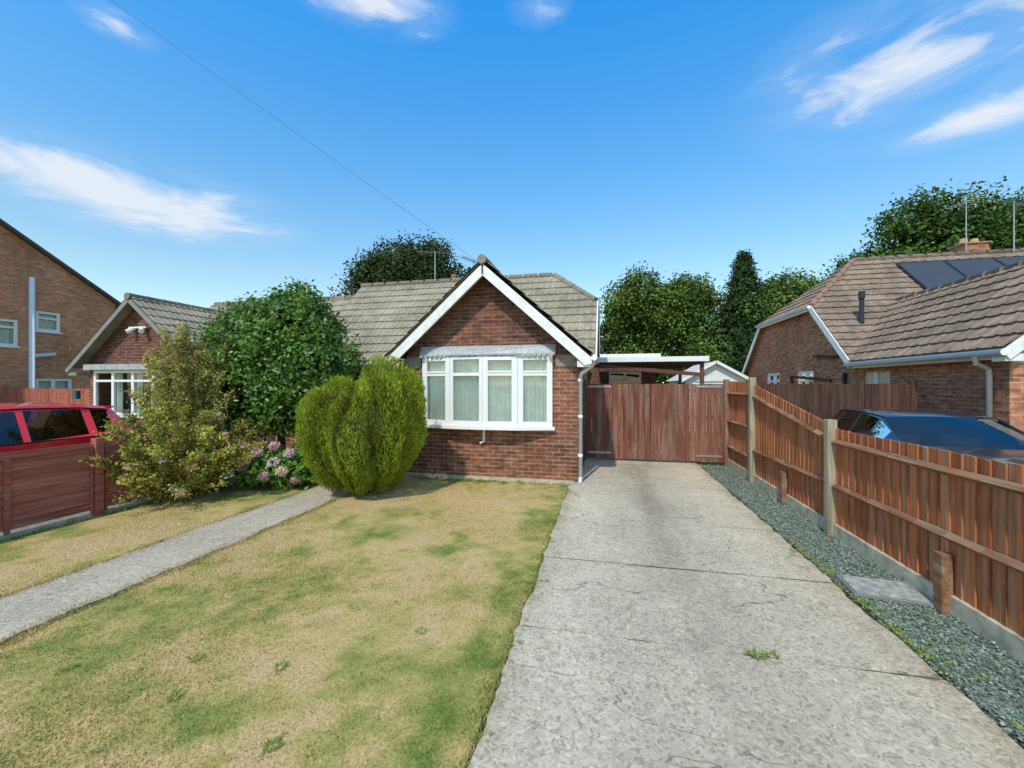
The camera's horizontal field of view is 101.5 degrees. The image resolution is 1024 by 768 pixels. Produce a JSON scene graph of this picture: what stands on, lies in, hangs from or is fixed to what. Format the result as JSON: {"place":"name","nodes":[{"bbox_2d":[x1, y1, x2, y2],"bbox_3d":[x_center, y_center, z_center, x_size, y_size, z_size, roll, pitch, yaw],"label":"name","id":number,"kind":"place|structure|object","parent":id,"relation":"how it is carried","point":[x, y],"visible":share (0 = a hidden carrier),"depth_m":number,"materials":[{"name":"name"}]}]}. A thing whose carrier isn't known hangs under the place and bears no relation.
{"place":"outdoors","nodes":[
{"label":"outdoors","id":0,"kind":"place"},
{"bbox_2d":[0,225,114,402],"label":"walls","id":1,"kind":"structure","parent":0,"point":[84,310],"depth_m":15.23,"materials":[{"name":"orange brick"}]},
{"bbox_2d":[0,321,12,343],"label":"curtain","id":2,"kind":"object","parent":1,"relation":"hanging from","point":[6,335],"visible":0.76,"depth_m":14.42,"materials":[{"name":"white fabric"}]},
{"bbox_2d":[0,318,20,347],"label":"window frame","id":3,"kind":"object","parent":1,"relation":"attached to","point":[15,335],"visible":1,"depth_m":14.49,"materials":[{"name":"white plastic"}]},
{"bbox_2d":[29,277,55,387],"bbox_3d":[-17.019,-1.150,15.151,0.152,5.300,0.730,0,0,13],"label":"soil pipe","id":4,"kind":"object","parent":1,"relation":"attached to","point":[32,355],"visible":0.83,"depth_m":14.83,"materials":[{"name":"white plastic"}]},
{"bbox_2d":[39,314,55,329],"bbox_3d":[-17.199,-2.285,15.401,0.039,0.730,0.700,0,0,13],"label":"curtain","id":5,"kind":"object","parent":1,"relation":"hanging from","point":[47,324],"visible":0.59,"depth_m":15.46,"materials":[{"name":"white fabric"}]},
{"bbox_2d":[35,310,62,333],"bbox_3d":[-17.057,-2.260,15.369,0.150,0.780,0.780,0,0,13],"label":"window frame","id":6,"kind":"object","parent":1,"relation":"attached to","point":[57,320],"visible":0.92,"depth_m":15.38,"materials":[{"name":"white plastic"}]},
{"bbox_2d":[39,381,67,388],"bbox_3d":[-17.160,0.150,15.572,0.040,0.700,1.050,0,0,13],"label":"curtain","id":7,"kind":"object","parent":1,"relation":"hanging from","point":[58,384],"visible":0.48,"depth_m":15.71,"materials":[{"name":"white fabric"}]},
{"bbox_2d":[36,378,71,388],"bbox_3d":[-17.019,0.175,15.540,0.150,0.750,1.130,0,0,13],"label":"window frame","id":8,"kind":"object","parent":1,"relation":"attached to","point":[52,383],"visible":0.41,"depth_m":15.52,"materials":[{"name":"white plastic"}]},
{"bbox_2d":[0,218,120,309],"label":"roof","id":9,"kind":"structure","parent":1,"relation":"on","point":[31,243],"depth_m":15.49,"materials":[{"name":"tile"}]},
{"bbox_2d":[0,469,237,535],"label":"driveway","id":10,"kind":"structure","parent":0,"point":[62,518],"depth_m":5.65,"materials":[{"name":"concrete"}]},
{"bbox_2d":[0,403,137,452],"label":"red car","id":11,"kind":"object","parent":10,"relation":"on","point":[27,426],"visible":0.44,"depth_m":6.30,"materials":[{"name":"paint"}]},
{"bbox_2d":[0,466,334,594],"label":"lawn","id":12,"kind":"structure","parent":0,"point":[54,532],"depth_m":5.01,"materials":[{"name":"plant"}]},
{"bbox_2d":[68,396,273,509],"bbox_3d":[-5.278,1.079,6.590,2.734,1.800,2.590,0,0,13],"label":"rose shrub","id":13,"kind":"object","parent":12,"relation":"on","point":[194,467],"visible":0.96,"depth_m":6.21,"materials":[{"name":"green plant"}]},
{"bbox_2d":[226,441,320,490],"bbox_3d":[-4.085,1.407,7.317,1.639,0.869,1.139,0,0,13],"label":"hydrangea","id":14,"kind":"object","parent":12,"relation":"on","point":[275,466],"visible":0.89,"depth_m":7.02,"materials":[{"name":"green plant"}]},
{"bbox_2d":[188,276,376,449],"bbox_3d":[-4.594,-0.130,8.184,3.668,3.866,2.749,0,0,13],"label":"bay tree","id":15,"kind":"object","parent":12,"relation":"on","point":[279,349],"visible":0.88,"depth_m":7.45,"materials":[{"name":"green plant"}]},
{"bbox_2d":[0,464,402,643],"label":"garden path","id":16,"kind":"structure","parent":0,"point":[25,608],"depth_m":4.09,"materials":[{"name":"concrete"}]},
{"bbox_2d":[0,476,569,767],"bbox_3d":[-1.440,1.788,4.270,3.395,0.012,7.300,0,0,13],"label":"lawn","id":17,"kind":"structure","parent":0,"point":[347,645],"depth_m":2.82,"materials":[{"name":"green plant"}]},
{"bbox_2d":[294,353,428,495],"bbox_3d":[-2.391,0.646,6.796,2.100,2.309,1.986,0,0,13],"label":"thuja conifer","id":18,"kind":"object","parent":17,"relation":"on","point":[358,428],"visible":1,"depth_m":6.28,"materials":[{"name":"green plant"}]},
{"bbox_2d":[10,475,1023,767],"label":"weeds","id":19,"kind":"object","parent":17,"relation":"on","point":[470,723],"visible":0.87,"depth_m":2.80,"materials":[{"name":"green plant"}]},
{"bbox_2d":[14,419,729,765],"bbox_3d":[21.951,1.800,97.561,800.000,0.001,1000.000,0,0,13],"label":"ground","id":20,"kind":"structure","parent":0,"point":[711,463],"depth_m":9.46,"materials":[{"name":"green"}]},
{"bbox_2d":[2,387,88,404],"bbox_3d":[-14.676,0.950,13.583,5.200,1.700,0.100,0,0,13],"label":"red boundary fence","id":21,"kind":"object","parent":20,"relation":"on","point":[37,395],"visible":0.26,"depth_m":13.72,"materials":[{"name":"red wood"}]},
{"bbox_2d":[0,436,222,539],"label":"timber fence","id":22,"kind":"object","parent":20,"relation":"on","point":[41,485],"visible":0.49,"depth_m":5.29,"materials":[{"name":"wood"}]},
{"bbox_2d":[118,320,241,455],"bbox_3d":[-5.440,0.411,7.079,1.685,2.999,1.646,0,0,13],"label":"buddleja shrub","id":23,"kind":"object","parent":20,"relation":"on","point":[181,377],"visible":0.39,"depth_m":6.82,"materials":[{"name":"green plant"}]},
{"bbox_2d":[65,292,353,449],"bbox_3d":[-7.936,-0.454,13.020,6.600,4.508,6.080,0,0,13],"label":"attached bungalow","id":24,"kind":"object","parent":20,"relation":"on","point":[107,356],"visible":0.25,"depth_m":10.71,"materials":[{"name":"red brick"}]},
{"bbox_2d":[94,370,154,417],"bbox_3d":[-9.563,0.250,10.570,2.680,1.200,0.074,0,0,13],"label":"window frame","id":25,"kind":"structure","parent":24,"relation":"in","point":[113,380],"depth_m":10.68,"materials":[{"name":"white plastic"}]},
{"bbox_2d":[248,429,274,448],"bbox_3d":[-6.515,0.760,10.906,0.860,1.980,0.060,0,0,13],"label":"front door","id":26,"kind":"structure","parent":24,"relation":"in","point":[268,438],"depth_m":10.86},
{"bbox_2d":[327,229,469,295],"bbox_3d":[-6.111,-3.452,23.823,9.514,10.511,6.624,0,0,13],"label":"ash tree","id":27,"kind":"object","parent":20,"relation":"on","point":[408,262],"visible":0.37,"depth_m":22.23,"materials":[{"name":"green plant"}]},
{"bbox_2d":[310,250,599,483],"bbox_3d":[-1.280,-1.075,11.270,7.155,5.750,6.888,0,0,13],"label":"brick bungalow","id":28,"kind":"object","parent":20,"relation":"on","point":[496,357],"visible":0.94,"depth_m":7.92,"materials":[{"name":"brown brick"}]},
{"bbox_2d":[111,0,476,260],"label":"overhead cable","id":29,"kind":"object","parent":28,"relation":"attached to","point":[278,120],"visible":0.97,"depth_m":5.46,"materials":[{"name":"black"}]},
{"bbox_2d":[386,374,406,453],"bbox_3d":[-2.612,0.760,10.028,0.860,1.980,0.060,0,0,13],"label":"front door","id":30,"kind":"structure","parent":28,"relation":"in","point":[387,374],"depth_m":10.03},
{"bbox_2d":[422,355,551,426],"bbox_3d":[-0.521,0.125,7.844,2.554,1.310,0.256,0,0,13],"label":"window frame","id":31,"kind":"structure","parent":28,"relation":"in","point":[517,373],"depth_m":7.71,"materials":[{"name":"white plastic"}]},
{"bbox_2d":[592,353,660,434],"bbox_3d":[4.369,0.370,16.570,2.450,2.860,3.750,0,0,13],"label":"extension","id":32,"kind":"object","parent":20,"relation":"on","point":[611,376],"visible":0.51,"depth_m":14.92,"materials":[{"name":"brick"}]},
{"bbox_2d":[609,371,640,404],"bbox_3d":[4.028,0.150,14.894,1.200,1.200,0.150,0,0,13],"label":"window frame","id":33,"kind":"structure","parent":32,"relation":"in","point":[610,372],"depth_m":14.90,"materials":[{"name":"white plastic"}]},
{"bbox_2d":[596,356,708,383],"bbox_3d":[4.044,0.540,12.805,2.910,2.520,3.640,0,0,13],"label":"carport","id":34,"kind":"object","parent":20,"relation":"on","point":[646,364],"visible":0.73,"depth_m":11.16,"materials":[{"name":"white plastic"}]},
{"bbox_2d":[584,379,729,465],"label":"timber gate","id":35,"kind":"structure","parent":20,"relation":"on","point":[689,417],"depth_m":9.44,"materials":[{"name":"wood"}]},
{"bbox_2d":[598,260,741,383],"bbox_3d":[8.780,-2.550,25.600,8.583,8.739,7.535,0,0,-6],"label":"oak tree","id":36,"kind":"object","parent":20,"relation":"on","point":[653,316],"visible":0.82,"depth_m":23.62,"materials":[{"name":"green plant"}]},
{"bbox_2d":[710,249,773,376],"bbox_3d":[12.943,-2.950,23.693,4.792,9.499,4.612,0,0,13],"label":"leyland cypress","id":37,"kind":"object","parent":20,"relation":"on","point":[744,279],"visible":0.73,"depth_m":23.19,"materials":[{"name":"green plant"}]},
{"bbox_2d":[678,266,825,365],"bbox_3d":[15.680,-2.614,25.784,11.773,8.957,7.140,0,0,-24],"label":"oak tree","id":38,"kind":"object","parent":20,"relation":"on","point":[789,291],"visible":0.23,"depth_m":24.06,"materials":[{"name":"green plant"}]},
{"bbox_2d":[756,382,916,419],"bbox_3d":[6.689,0.875,8.776,3.000,1.850,0.100,0,0,13],"label":"side gate fence","id":39,"kind":"object","parent":20,"relation":"on","point":[825,401],"visible":0.37,"depth_m":8.71,"materials":[{"name":"brown wood"}]},
{"bbox_2d":[698,464,1023,746],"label":"gravel strip","id":40,"kind":"object","parent":20,"relation":"on","point":[1001,700],"visible":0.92,"depth_m":3.07,"materials":[{"name":"gravel"}]},
{"bbox_2d":[835,573,932,607],"bbox_3d":[3.176,1.759,3.591,0.540,0.042,0.400,0,0,19],"label":"slab","id":41,"kind":"object","parent":40,"relation":"on","point":[884,590],"visible":1,"depth_m":3.53,"materials":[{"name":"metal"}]},
{"bbox_2d":[727,377,1023,663],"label":"timber fence","id":42,"kind":"object","parent":20,"relation":"on","point":[942,530],"visible":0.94,"depth_m":3.72,"materials":[{"name":"wood"}]},
{"bbox_2d":[742,195,1023,431],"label":"neighbour bungalow","id":43,"kind":"object","parent":20,"relation":"on","point":[944,331],"visible":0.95,"depth_m":10.55,"materials":[{"name":"brown tile"}]},
{"bbox_2d":[768,373,779,383],"bbox_3d":[10.107,0.215,16.150,0.150,1.270,1.330,0,0,13],"label":"window frame","id":44,"kind":"structure","parent":43,"relation":"in","point":[774,381],"depth_m":16.11,"materials":[{"name":"white plastic"}]},
{"bbox_2d":[770,375,778,383],"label":"window glass","id":45,"kind":"structure","parent":43,"relation":"in","point":[777,376],"depth_m":16.18,"materials":[{"name":"glass"}]},
{"bbox_2d":[798,371,813,383],"bbox_3d":[9.520,0.215,13.541,0.150,1.270,1.180,0,0,13],"label":"window frame","id":46,"kind":"structure","parent":43,"relation":"in","point":[806,381],"depth_m":13.57,"materials":[{"name":"white plastic"}]},
{"bbox_2d":[801,373,812,383],"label":"window glass","id":47,"kind":"structure","parent":43,"relation":"in","point":[809,374],"depth_m":13.46,"materials":[{"name":"glass"}]},
{"bbox_2d":[865,371,889,383],"bbox_3d":[8.793,0.725,10.014,0.040,2.050,1.000,0,0,13],"label":"window","id":48,"kind":"structure","parent":43,"relation":"in","point":[883,376],"depth_m":9.96,"materials":[{"name":"clear glass"}]},
{"bbox_2d":[810,175,1023,284],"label":"oak tree","id":49,"kind":"object","parent":20,"relation":"on","point":[931,225],"visible":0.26,"depth_m":21.38,"materials":[{"name":"green plant"}]},
{"bbox_2d":[0,0,1023,382],"label":"sky","id":50,"kind":"structure","parent":0,"point":[584,142],"materials":[{"name":"blue"}]},
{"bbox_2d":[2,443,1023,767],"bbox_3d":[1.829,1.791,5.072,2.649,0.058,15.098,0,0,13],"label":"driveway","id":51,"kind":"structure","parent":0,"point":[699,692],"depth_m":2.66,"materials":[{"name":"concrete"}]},
{"bbox_2d":[522,482,939,679],"bbox_3d":[1.493,1.785,3.559,2.550,0.030,7.628,0,0,13],"label":"expansion joint","id":52,"kind":"object","parent":51,"relation":"on","point":[736,574],"visible":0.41,"depth_m":3.78,"materials":[{"name":"concrete"}]},
{"bbox_2d":[667,361,747,431],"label":"white garage","id":53,"kind":"structure","parent":0,"point":[716,372],"depth_m":15.73,"materials":[{"name":"paint"}]},
{"bbox_2d":[832,408,1023,464],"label":"dark blue car","id":54,"kind":"object","parent":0,"point":[984,437],"visible":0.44,"depth_m":5.75,"materials":[{"name":"paint"}]}
]}

